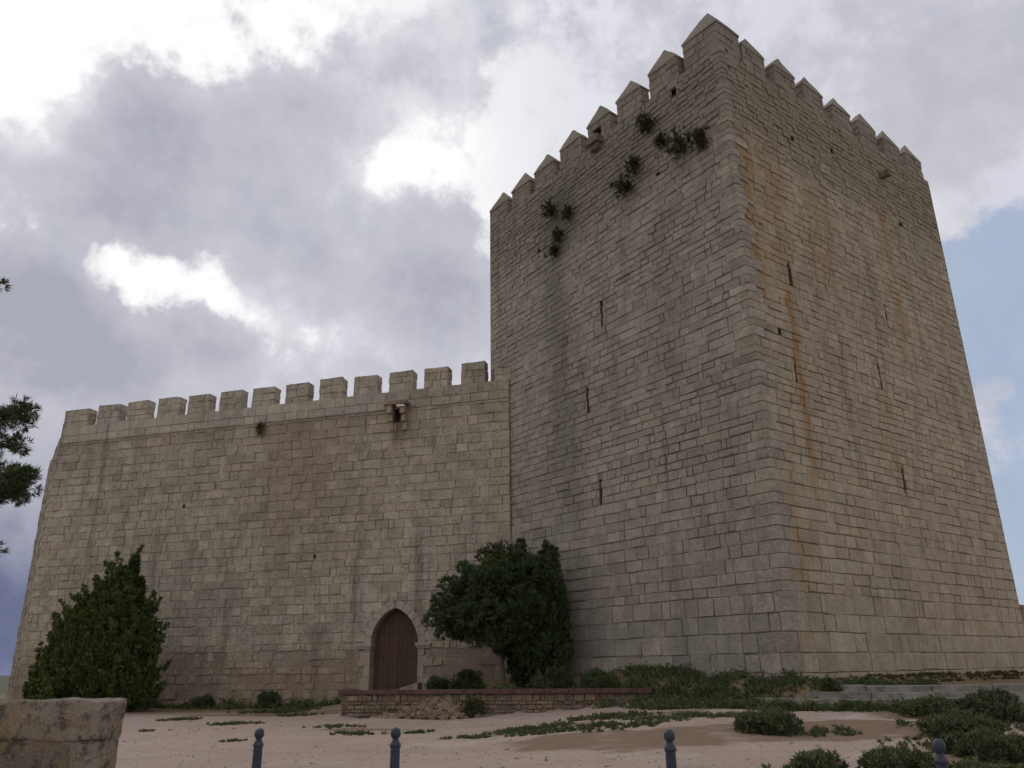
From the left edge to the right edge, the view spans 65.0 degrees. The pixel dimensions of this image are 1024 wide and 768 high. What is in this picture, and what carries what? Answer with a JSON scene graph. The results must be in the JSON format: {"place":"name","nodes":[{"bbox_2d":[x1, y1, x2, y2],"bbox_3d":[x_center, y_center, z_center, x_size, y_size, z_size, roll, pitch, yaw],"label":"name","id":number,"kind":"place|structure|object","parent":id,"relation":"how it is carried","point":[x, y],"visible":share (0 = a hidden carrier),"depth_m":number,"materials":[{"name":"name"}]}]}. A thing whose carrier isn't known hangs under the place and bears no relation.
{"place":"outdoors","nodes":[
{"label":"outdoors","id":0,"kind":"place"},
{"bbox_2d":[0,672,1023,767],"bbox_3d":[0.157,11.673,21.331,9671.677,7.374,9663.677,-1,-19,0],"label":"ground","id":1,"kind":"structure","parent":0,"point":[692,751],"depth_m":17.32,"materials":[{"name":"beige sand"}]},
{"bbox_2d":[0,277,45,555],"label":"pine tree","id":2,"kind":"object","parent":1,"relation":"on","point":[17,482],"visible":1,"depth_m":12.47,"materials":[{"name":"green plant"}]},
{"bbox_2d":[6,438,60,700],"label":"side wall","id":3,"kind":"structure","parent":1,"relation":"on","point":[13,678],"depth_m":45.67,"materials":[{"name":"stone"}]},
{"bbox_2d":[26,695,55,699],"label":"shrub","id":4,"kind":"object","parent":1,"relation":"on","point":[35,697],"visible":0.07,"depth_m":33.54,"materials":[{"name":"green plant"}]},
{"bbox_2d":[0,697,126,767],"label":"parapet wall","id":5,"kind":"structure","parent":1,"relation":"on","point":[74,732],"depth_m":8.94,"materials":[{"name":"stone"}]},
{"bbox_2d":[21,544,171,709],"bbox_3d":[-18.256,10.880,35.943,6.489,7.343,3.283,2,-20,-7],"label":"juniper tree","id":6,"kind":"object","parent":1,"relation":"on","point":[104,640],"visible":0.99,"depth_m":34.93,"materials":[{"name":"green plant"}]},
{"bbox_2d":[190,693,215,708],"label":"shrub","id":7,"kind":"object","parent":1,"relation":"on","point":[205,700],"visible":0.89,"depth_m":36.63,"materials":[{"name":"green plant"}]},
{"bbox_2d":[126,696,340,709],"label":"weeds","id":8,"kind":"object","parent":1,"relation":"on","point":[230,703],"visible":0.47,"depth_m":35.87,"materials":[{"name":"green plant"}]},
{"bbox_2d":[252,728,263,767],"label":"iron bollard","id":9,"kind":"object","parent":1,"relation":"on","point":[258,744],"visible":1,"depth_m":8.70,"materials":[{"name":"grey metal"}]},
{"bbox_2d":[14,361,511,707],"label":"curtain wall","id":10,"kind":"structure","parent":1,"relation":"on","point":[303,544],"depth_m":38.83,"materials":[{"name":"stone"}]},
{"bbox_2d":[255,421,265,434],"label":"wall plant","id":11,"kind":"object","parent":10,"relation":"attached to","point":[259,426],"depth_m":41.07,"materials":[{"name":"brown plant"}]},
{"bbox_2d":[373,609,398,689],"bbox_3d":[-5.658,12.123,36.084,1.130,3.988,0.089,-6,-20,15],"label":"door leaf","id":12,"kind":"structure","parent":10,"relation":"in","point":[386,641],"depth_m":36.05,"materials":[{"name":"brown wood"}]},
{"bbox_2d":[397,610,418,688],"bbox_3d":[-4.567,11.998,35.772,1.130,3.988,0.126,-6,-20,15],"label":"door leaf","id":13,"kind":"structure","parent":10,"relation":"in","point":[408,655],"depth_m":35.80,"materials":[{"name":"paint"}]},
{"bbox_2d":[256,689,282,708],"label":"shrub","id":14,"kind":"object","parent":1,"relation":"on","point":[264,698],"visible":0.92,"depth_m":36.09,"materials":[{"name":"green plant"}]},
{"bbox_2d":[390,727,400,767],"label":"iron bollard","id":15,"kind":"object","parent":1,"relation":"on","point":[395,745],"visible":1,"depth_m":8.15,"materials":[{"name":"grey metal"}]},
{"bbox_2d":[396,682,422,689],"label":"stone ramp","id":16,"kind":"structure","parent":1,"relation":"on","point":[416,686],"depth_m":33.57,"materials":[{"name":"grey stone"}]},
{"bbox_2d":[382,696,491,719],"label":"fallen stones","id":17,"kind":"object","parent":1,"relation":"on","point":[425,708],"visible":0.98,"depth_m":27.19,"materials":[{"name":"beige stone"}]},
{"bbox_2d":[424,673,450,689],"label":"shrub","id":18,"kind":"object","parent":1,"relation":"on","point":[433,683],"visible":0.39,"depth_m":31.93,"materials":[{"name":"green plant"}]},
{"bbox_2d":[447,668,487,688],"bbox_3d":[-1.828,11.906,31.801,1.709,1.287,1.652,-14,-23,33],"label":"shrub","id":19,"kind":"object","parent":1,"relation":"on","point":[470,678],"visible":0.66,"depth_m":31.70,"materials":[{"name":"green plant"}]},
{"bbox_2d":[461,693,485,717],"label":"planter bush","id":20,"kind":"object","parent":1,"relation":"on","point":[474,705],"visible":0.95,"depth_m":26.94,"materials":[{"name":"green plant"}]},
{"bbox_2d":[420,539,570,688],"bbox_3d":[-0.444,9.060,31.405,5.043,6.080,5.062,-16,-25,37],"label":"tree","id":21,"kind":"object","parent":1,"relation":"on","point":[484,605],"visible":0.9,"depth_m":30.48,"materials":[{"name":"green plant"}]},
{"bbox_2d":[338,688,652,718],"bbox_3d":[-0.450,11.358,28.570,11.012,1.015,3.091,-5,-20,12],"label":"stone planter","id":22,"kind":"object","parent":1,"relation":"on","point":[361,704],"visible":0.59,"depth_m":27.21,"materials":[{"name":"grey stone"}]},
{"bbox_2d":[505,538,529,688],"bbox_3d":[0.337,9.109,31.856,1.375,6.112,1.399,-13,-23,31],"label":"cypress tree","id":23,"kind":"object","parent":1,"relation":"on","point":[515,661],"visible":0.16,"depth_m":31.08,"materials":[{"name":"green plant"}]},
{"bbox_2d":[398,661,660,689],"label":"bed plants","id":24,"kind":"object","parent":1,"relation":"on","point":[626,671],"visible":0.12,"depth_m":28.09,"materials":[{"name":"green plant"}]},
{"bbox_2d":[525,538,569,679],"bbox_3d":[1.329,8.908,31.102,1.781,5.866,1.801,-1,-19,0],"label":"cypress tree","id":25,"kind":"object","parent":1,"relation":"on","point":[531,669],"visible":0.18,"depth_m":30.20,"materials":[{"name":"green plant"}]},
{"bbox_2d":[525,665,573,688],"bbox_3d":[1.393,10.884,29.345,1.927,1.154,1.850,-1,-19,0],"label":"shrub","id":26,"kind":"object","parent":1,"relation":"on","point":[546,680],"visible":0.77,"depth_m":28.95,"materials":[{"name":"green plant"}]},
{"bbox_2d":[532,543,575,678],"bbox_3d":[1.572,8.876,30.690,1.580,5.622,1.826,-12,-22,28],"label":"cypress tree","id":27,"kind":"object","parent":1,"relation":"on","point":[559,639],"visible":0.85,"depth_m":30.37,"materials":[{"name":"green plant"}]},
{"bbox_2d":[117,682,1022,767],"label":"pebbles","id":28,"kind":"object","parent":1,"relation":"on","point":[169,729],"visible":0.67,"depth_m":16.78,"materials":[{"name":"stone"}]},
{"bbox_2d":[579,668,621,687],"bbox_3d":[3.053,10.278,27.748,1.519,0.962,1.660,12,-23,-32],"label":"shrub","id":29,"kind":"object","parent":1,"relation":"on","point":[600,678],"visible":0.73,"depth_m":27.47,"materials":[{"name":"green plant"}]},
{"bbox_2d":[664,729,676,767],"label":"iron bollard","id":30,"kind":"object","parent":1,"relation":"on","point":[669,747],"visible":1,"depth_m":7.44,"materials":[{"name":"grey metal"}]},
{"bbox_2d":[489,13,1023,678],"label":"castle tower","id":31,"kind":"structure","parent":1,"relation":"on","point":[745,427],"depth_m":31.22,"materials":[{"name":"stone"}]},
{"bbox_2d":[539,196,557,218],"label":"wall plant","id":32,"kind":"object","parent":31,"relation":"attached to","point":[549,207],"depth_m":37.82,"materials":[{"name":"green plant"}]},
{"bbox_2d":[548,244,558,257],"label":"wall plant","id":33,"kind":"object","parent":31,"relation":"attached to","point":[553,250],"depth_m":37.12,"materials":[{"name":"green plant"}]},
{"bbox_2d":[551,227,563,248],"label":"wall plant","id":34,"kind":"object","parent":31,"relation":"attached to","point":[557,233],"depth_m":36.99,"materials":[{"name":"green plant"}]},
{"bbox_2d":[560,203,574,221],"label":"wall plant","id":35,"kind":"object","parent":31,"relation":"attached to","point":[567,210],"depth_m":36.81,"materials":[{"name":"green plant"}]},
{"bbox_2d":[612,172,635,198],"bbox_3d":[4.700,-8.405,33.838,0.983,1.349,1.108,-1,-19,0],"label":"wall plant","id":36,"kind":"object","parent":31,"relation":"attached to","point":[626,186],"depth_m":33.77,"materials":[{"name":"green plant"}]},
{"bbox_2d":[623,152,641,174],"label":"wall plant","id":37,"kind":"object","parent":31,"relation":"attached to","point":[633,163],"depth_m":33.73,"materials":[{"name":"green plant"}]},
{"bbox_2d":[634,110,657,134],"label":"wall plant","id":38,"kind":"object","parent":31,"relation":"attached to","point":[649,122],"depth_m":33.48,"materials":[{"name":"green plant"}]},
{"bbox_2d":[653,132,667,151],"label":"wall plant","id":39,"kind":"object","parent":31,"relation":"attached to","point":[659,140],"depth_m":32.63,"materials":[{"name":"green plant"}]},
{"bbox_2d":[663,126,690,163],"bbox_3d":[6.472,-9.519,31.620,1.025,1.682,0.999,-1,-19,0],"label":"wall plant","id":40,"kind":"object","parent":31,"relation":"attached to","point":[676,147],"depth_m":31.64,"materials":[{"name":"green plant"}]},
{"bbox_2d":[688,125,709,151],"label":"wall plant","id":41,"kind":"object","parent":31,"relation":"attached to","point":[698,137],"depth_m":30.75,"materials":[{"name":"green plant"}]},
{"bbox_2d":[733,706,803,735],"bbox_3d":[5.468,7.217,17.172,1.488,0.785,1.549,-5,-20,12],"label":"shrub","id":42,"kind":"object","parent":1,"relation":"on","point":[764,721],"visible":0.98,"depth_m":16.77,"materials":[{"name":"green plant"}]},
{"bbox_2d":[592,662,1023,711],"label":"bank weeds","id":43,"kind":"object","parent":1,"relation":"on","point":[714,688],"visible":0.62,"depth_m":23.79,"materials":[{"name":"green plant"}]},
{"bbox_2d":[788,747,849,767],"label":"shrub","id":44,"kind":"object","parent":1,"relation":"on","point":[819,758],"visible":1,"depth_m":12.24,"materials":[{"name":"green plant"}]},
{"bbox_2d":[820,671,843,691],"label":"shrub","id":45,"kind":"object","parent":1,"relation":"on","point":[828,683],"visible":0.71,"depth_m":22.65,"materials":[{"name":"green plant"}]},
{"bbox_2d":[753,683,1023,707],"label":"stone steps","id":46,"kind":"structure","parent":1,"relation":"on","point":[863,692],"depth_m":21.87,"materials":[{"name":"grey stone"}]},
{"bbox_2d":[856,743,935,767],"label":"shrub","id":47,"kind":"object","parent":1,"relation":"on","point":[892,757],"visible":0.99,"depth_m":12.15,"materials":[{"name":"green plant"}]},
{"bbox_2d":[888,691,964,716],"bbox_3d":[9.816,7.738,19.219,1.577,0.789,1.818,6,-21,-19],"label":"shrub","id":48,"kind":"object","parent":1,"relation":"on","point":[923,706],"visible":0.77,"depth_m":18.88,"materials":[{"name":"green plant"}]},
{"bbox_2d":[931,738,948,767],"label":"iron bollard","id":49,"kind":"object","parent":1,"relation":"on","point":[938,745],"visible":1,"depth_m":6.47,"materials":[{"name":"grey metal"}]},
{"bbox_2d":[916,706,1007,738],"bbox_3d":[9.084,6.881,16.166,1.682,0.823,1.744,-6,-20,16],"label":"shrub","id":50,"kind":"object","parent":1,"relation":"on","point":[937,726],"visible":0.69,"depth_m":15.83,"materials":[{"name":"green plant"}]},
{"bbox_2d":[941,724,1023,764],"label":"shrub","id":51,"kind":"object","parent":1,"relation":"on","point":[981,744],"visible":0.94,"depth_m":13.36,"materials":[{"name":"green plant"}]},
{"bbox_2d":[956,686,1023,722],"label":"shrub","id":52,"kind":"object","parent":1,"relation":"on","point":[1002,705],"visible":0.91,"depth_m":18.06,"materials":[{"name":"green plant"}]},
{"bbox_2d":[1019,605,1023,624],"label":"ruined wall","id":53,"kind":"structure","parent":1,"relation":"on","point":[1022,609],"depth_m":34.96,"materials":[{"name":"stone"}]},
{"bbox_2d":[0,0,1023,675],"label":"sky","id":54,"kind":"structure","parent":0,"point":[198,197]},
{"bbox_2d":[138,706,1023,767],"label":"grass","id":55,"kind":"structure","parent":0,"point":[544,728],"depth_m":19.32,"materials":[{"name":"green plant"}]},
{"bbox_2d":[835,669,1023,684],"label":"dry grass","id":56,"kind":"structure","parent":0,"point":[921,674],"depth_m":27.74,"materials":[{"name":"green plant"}]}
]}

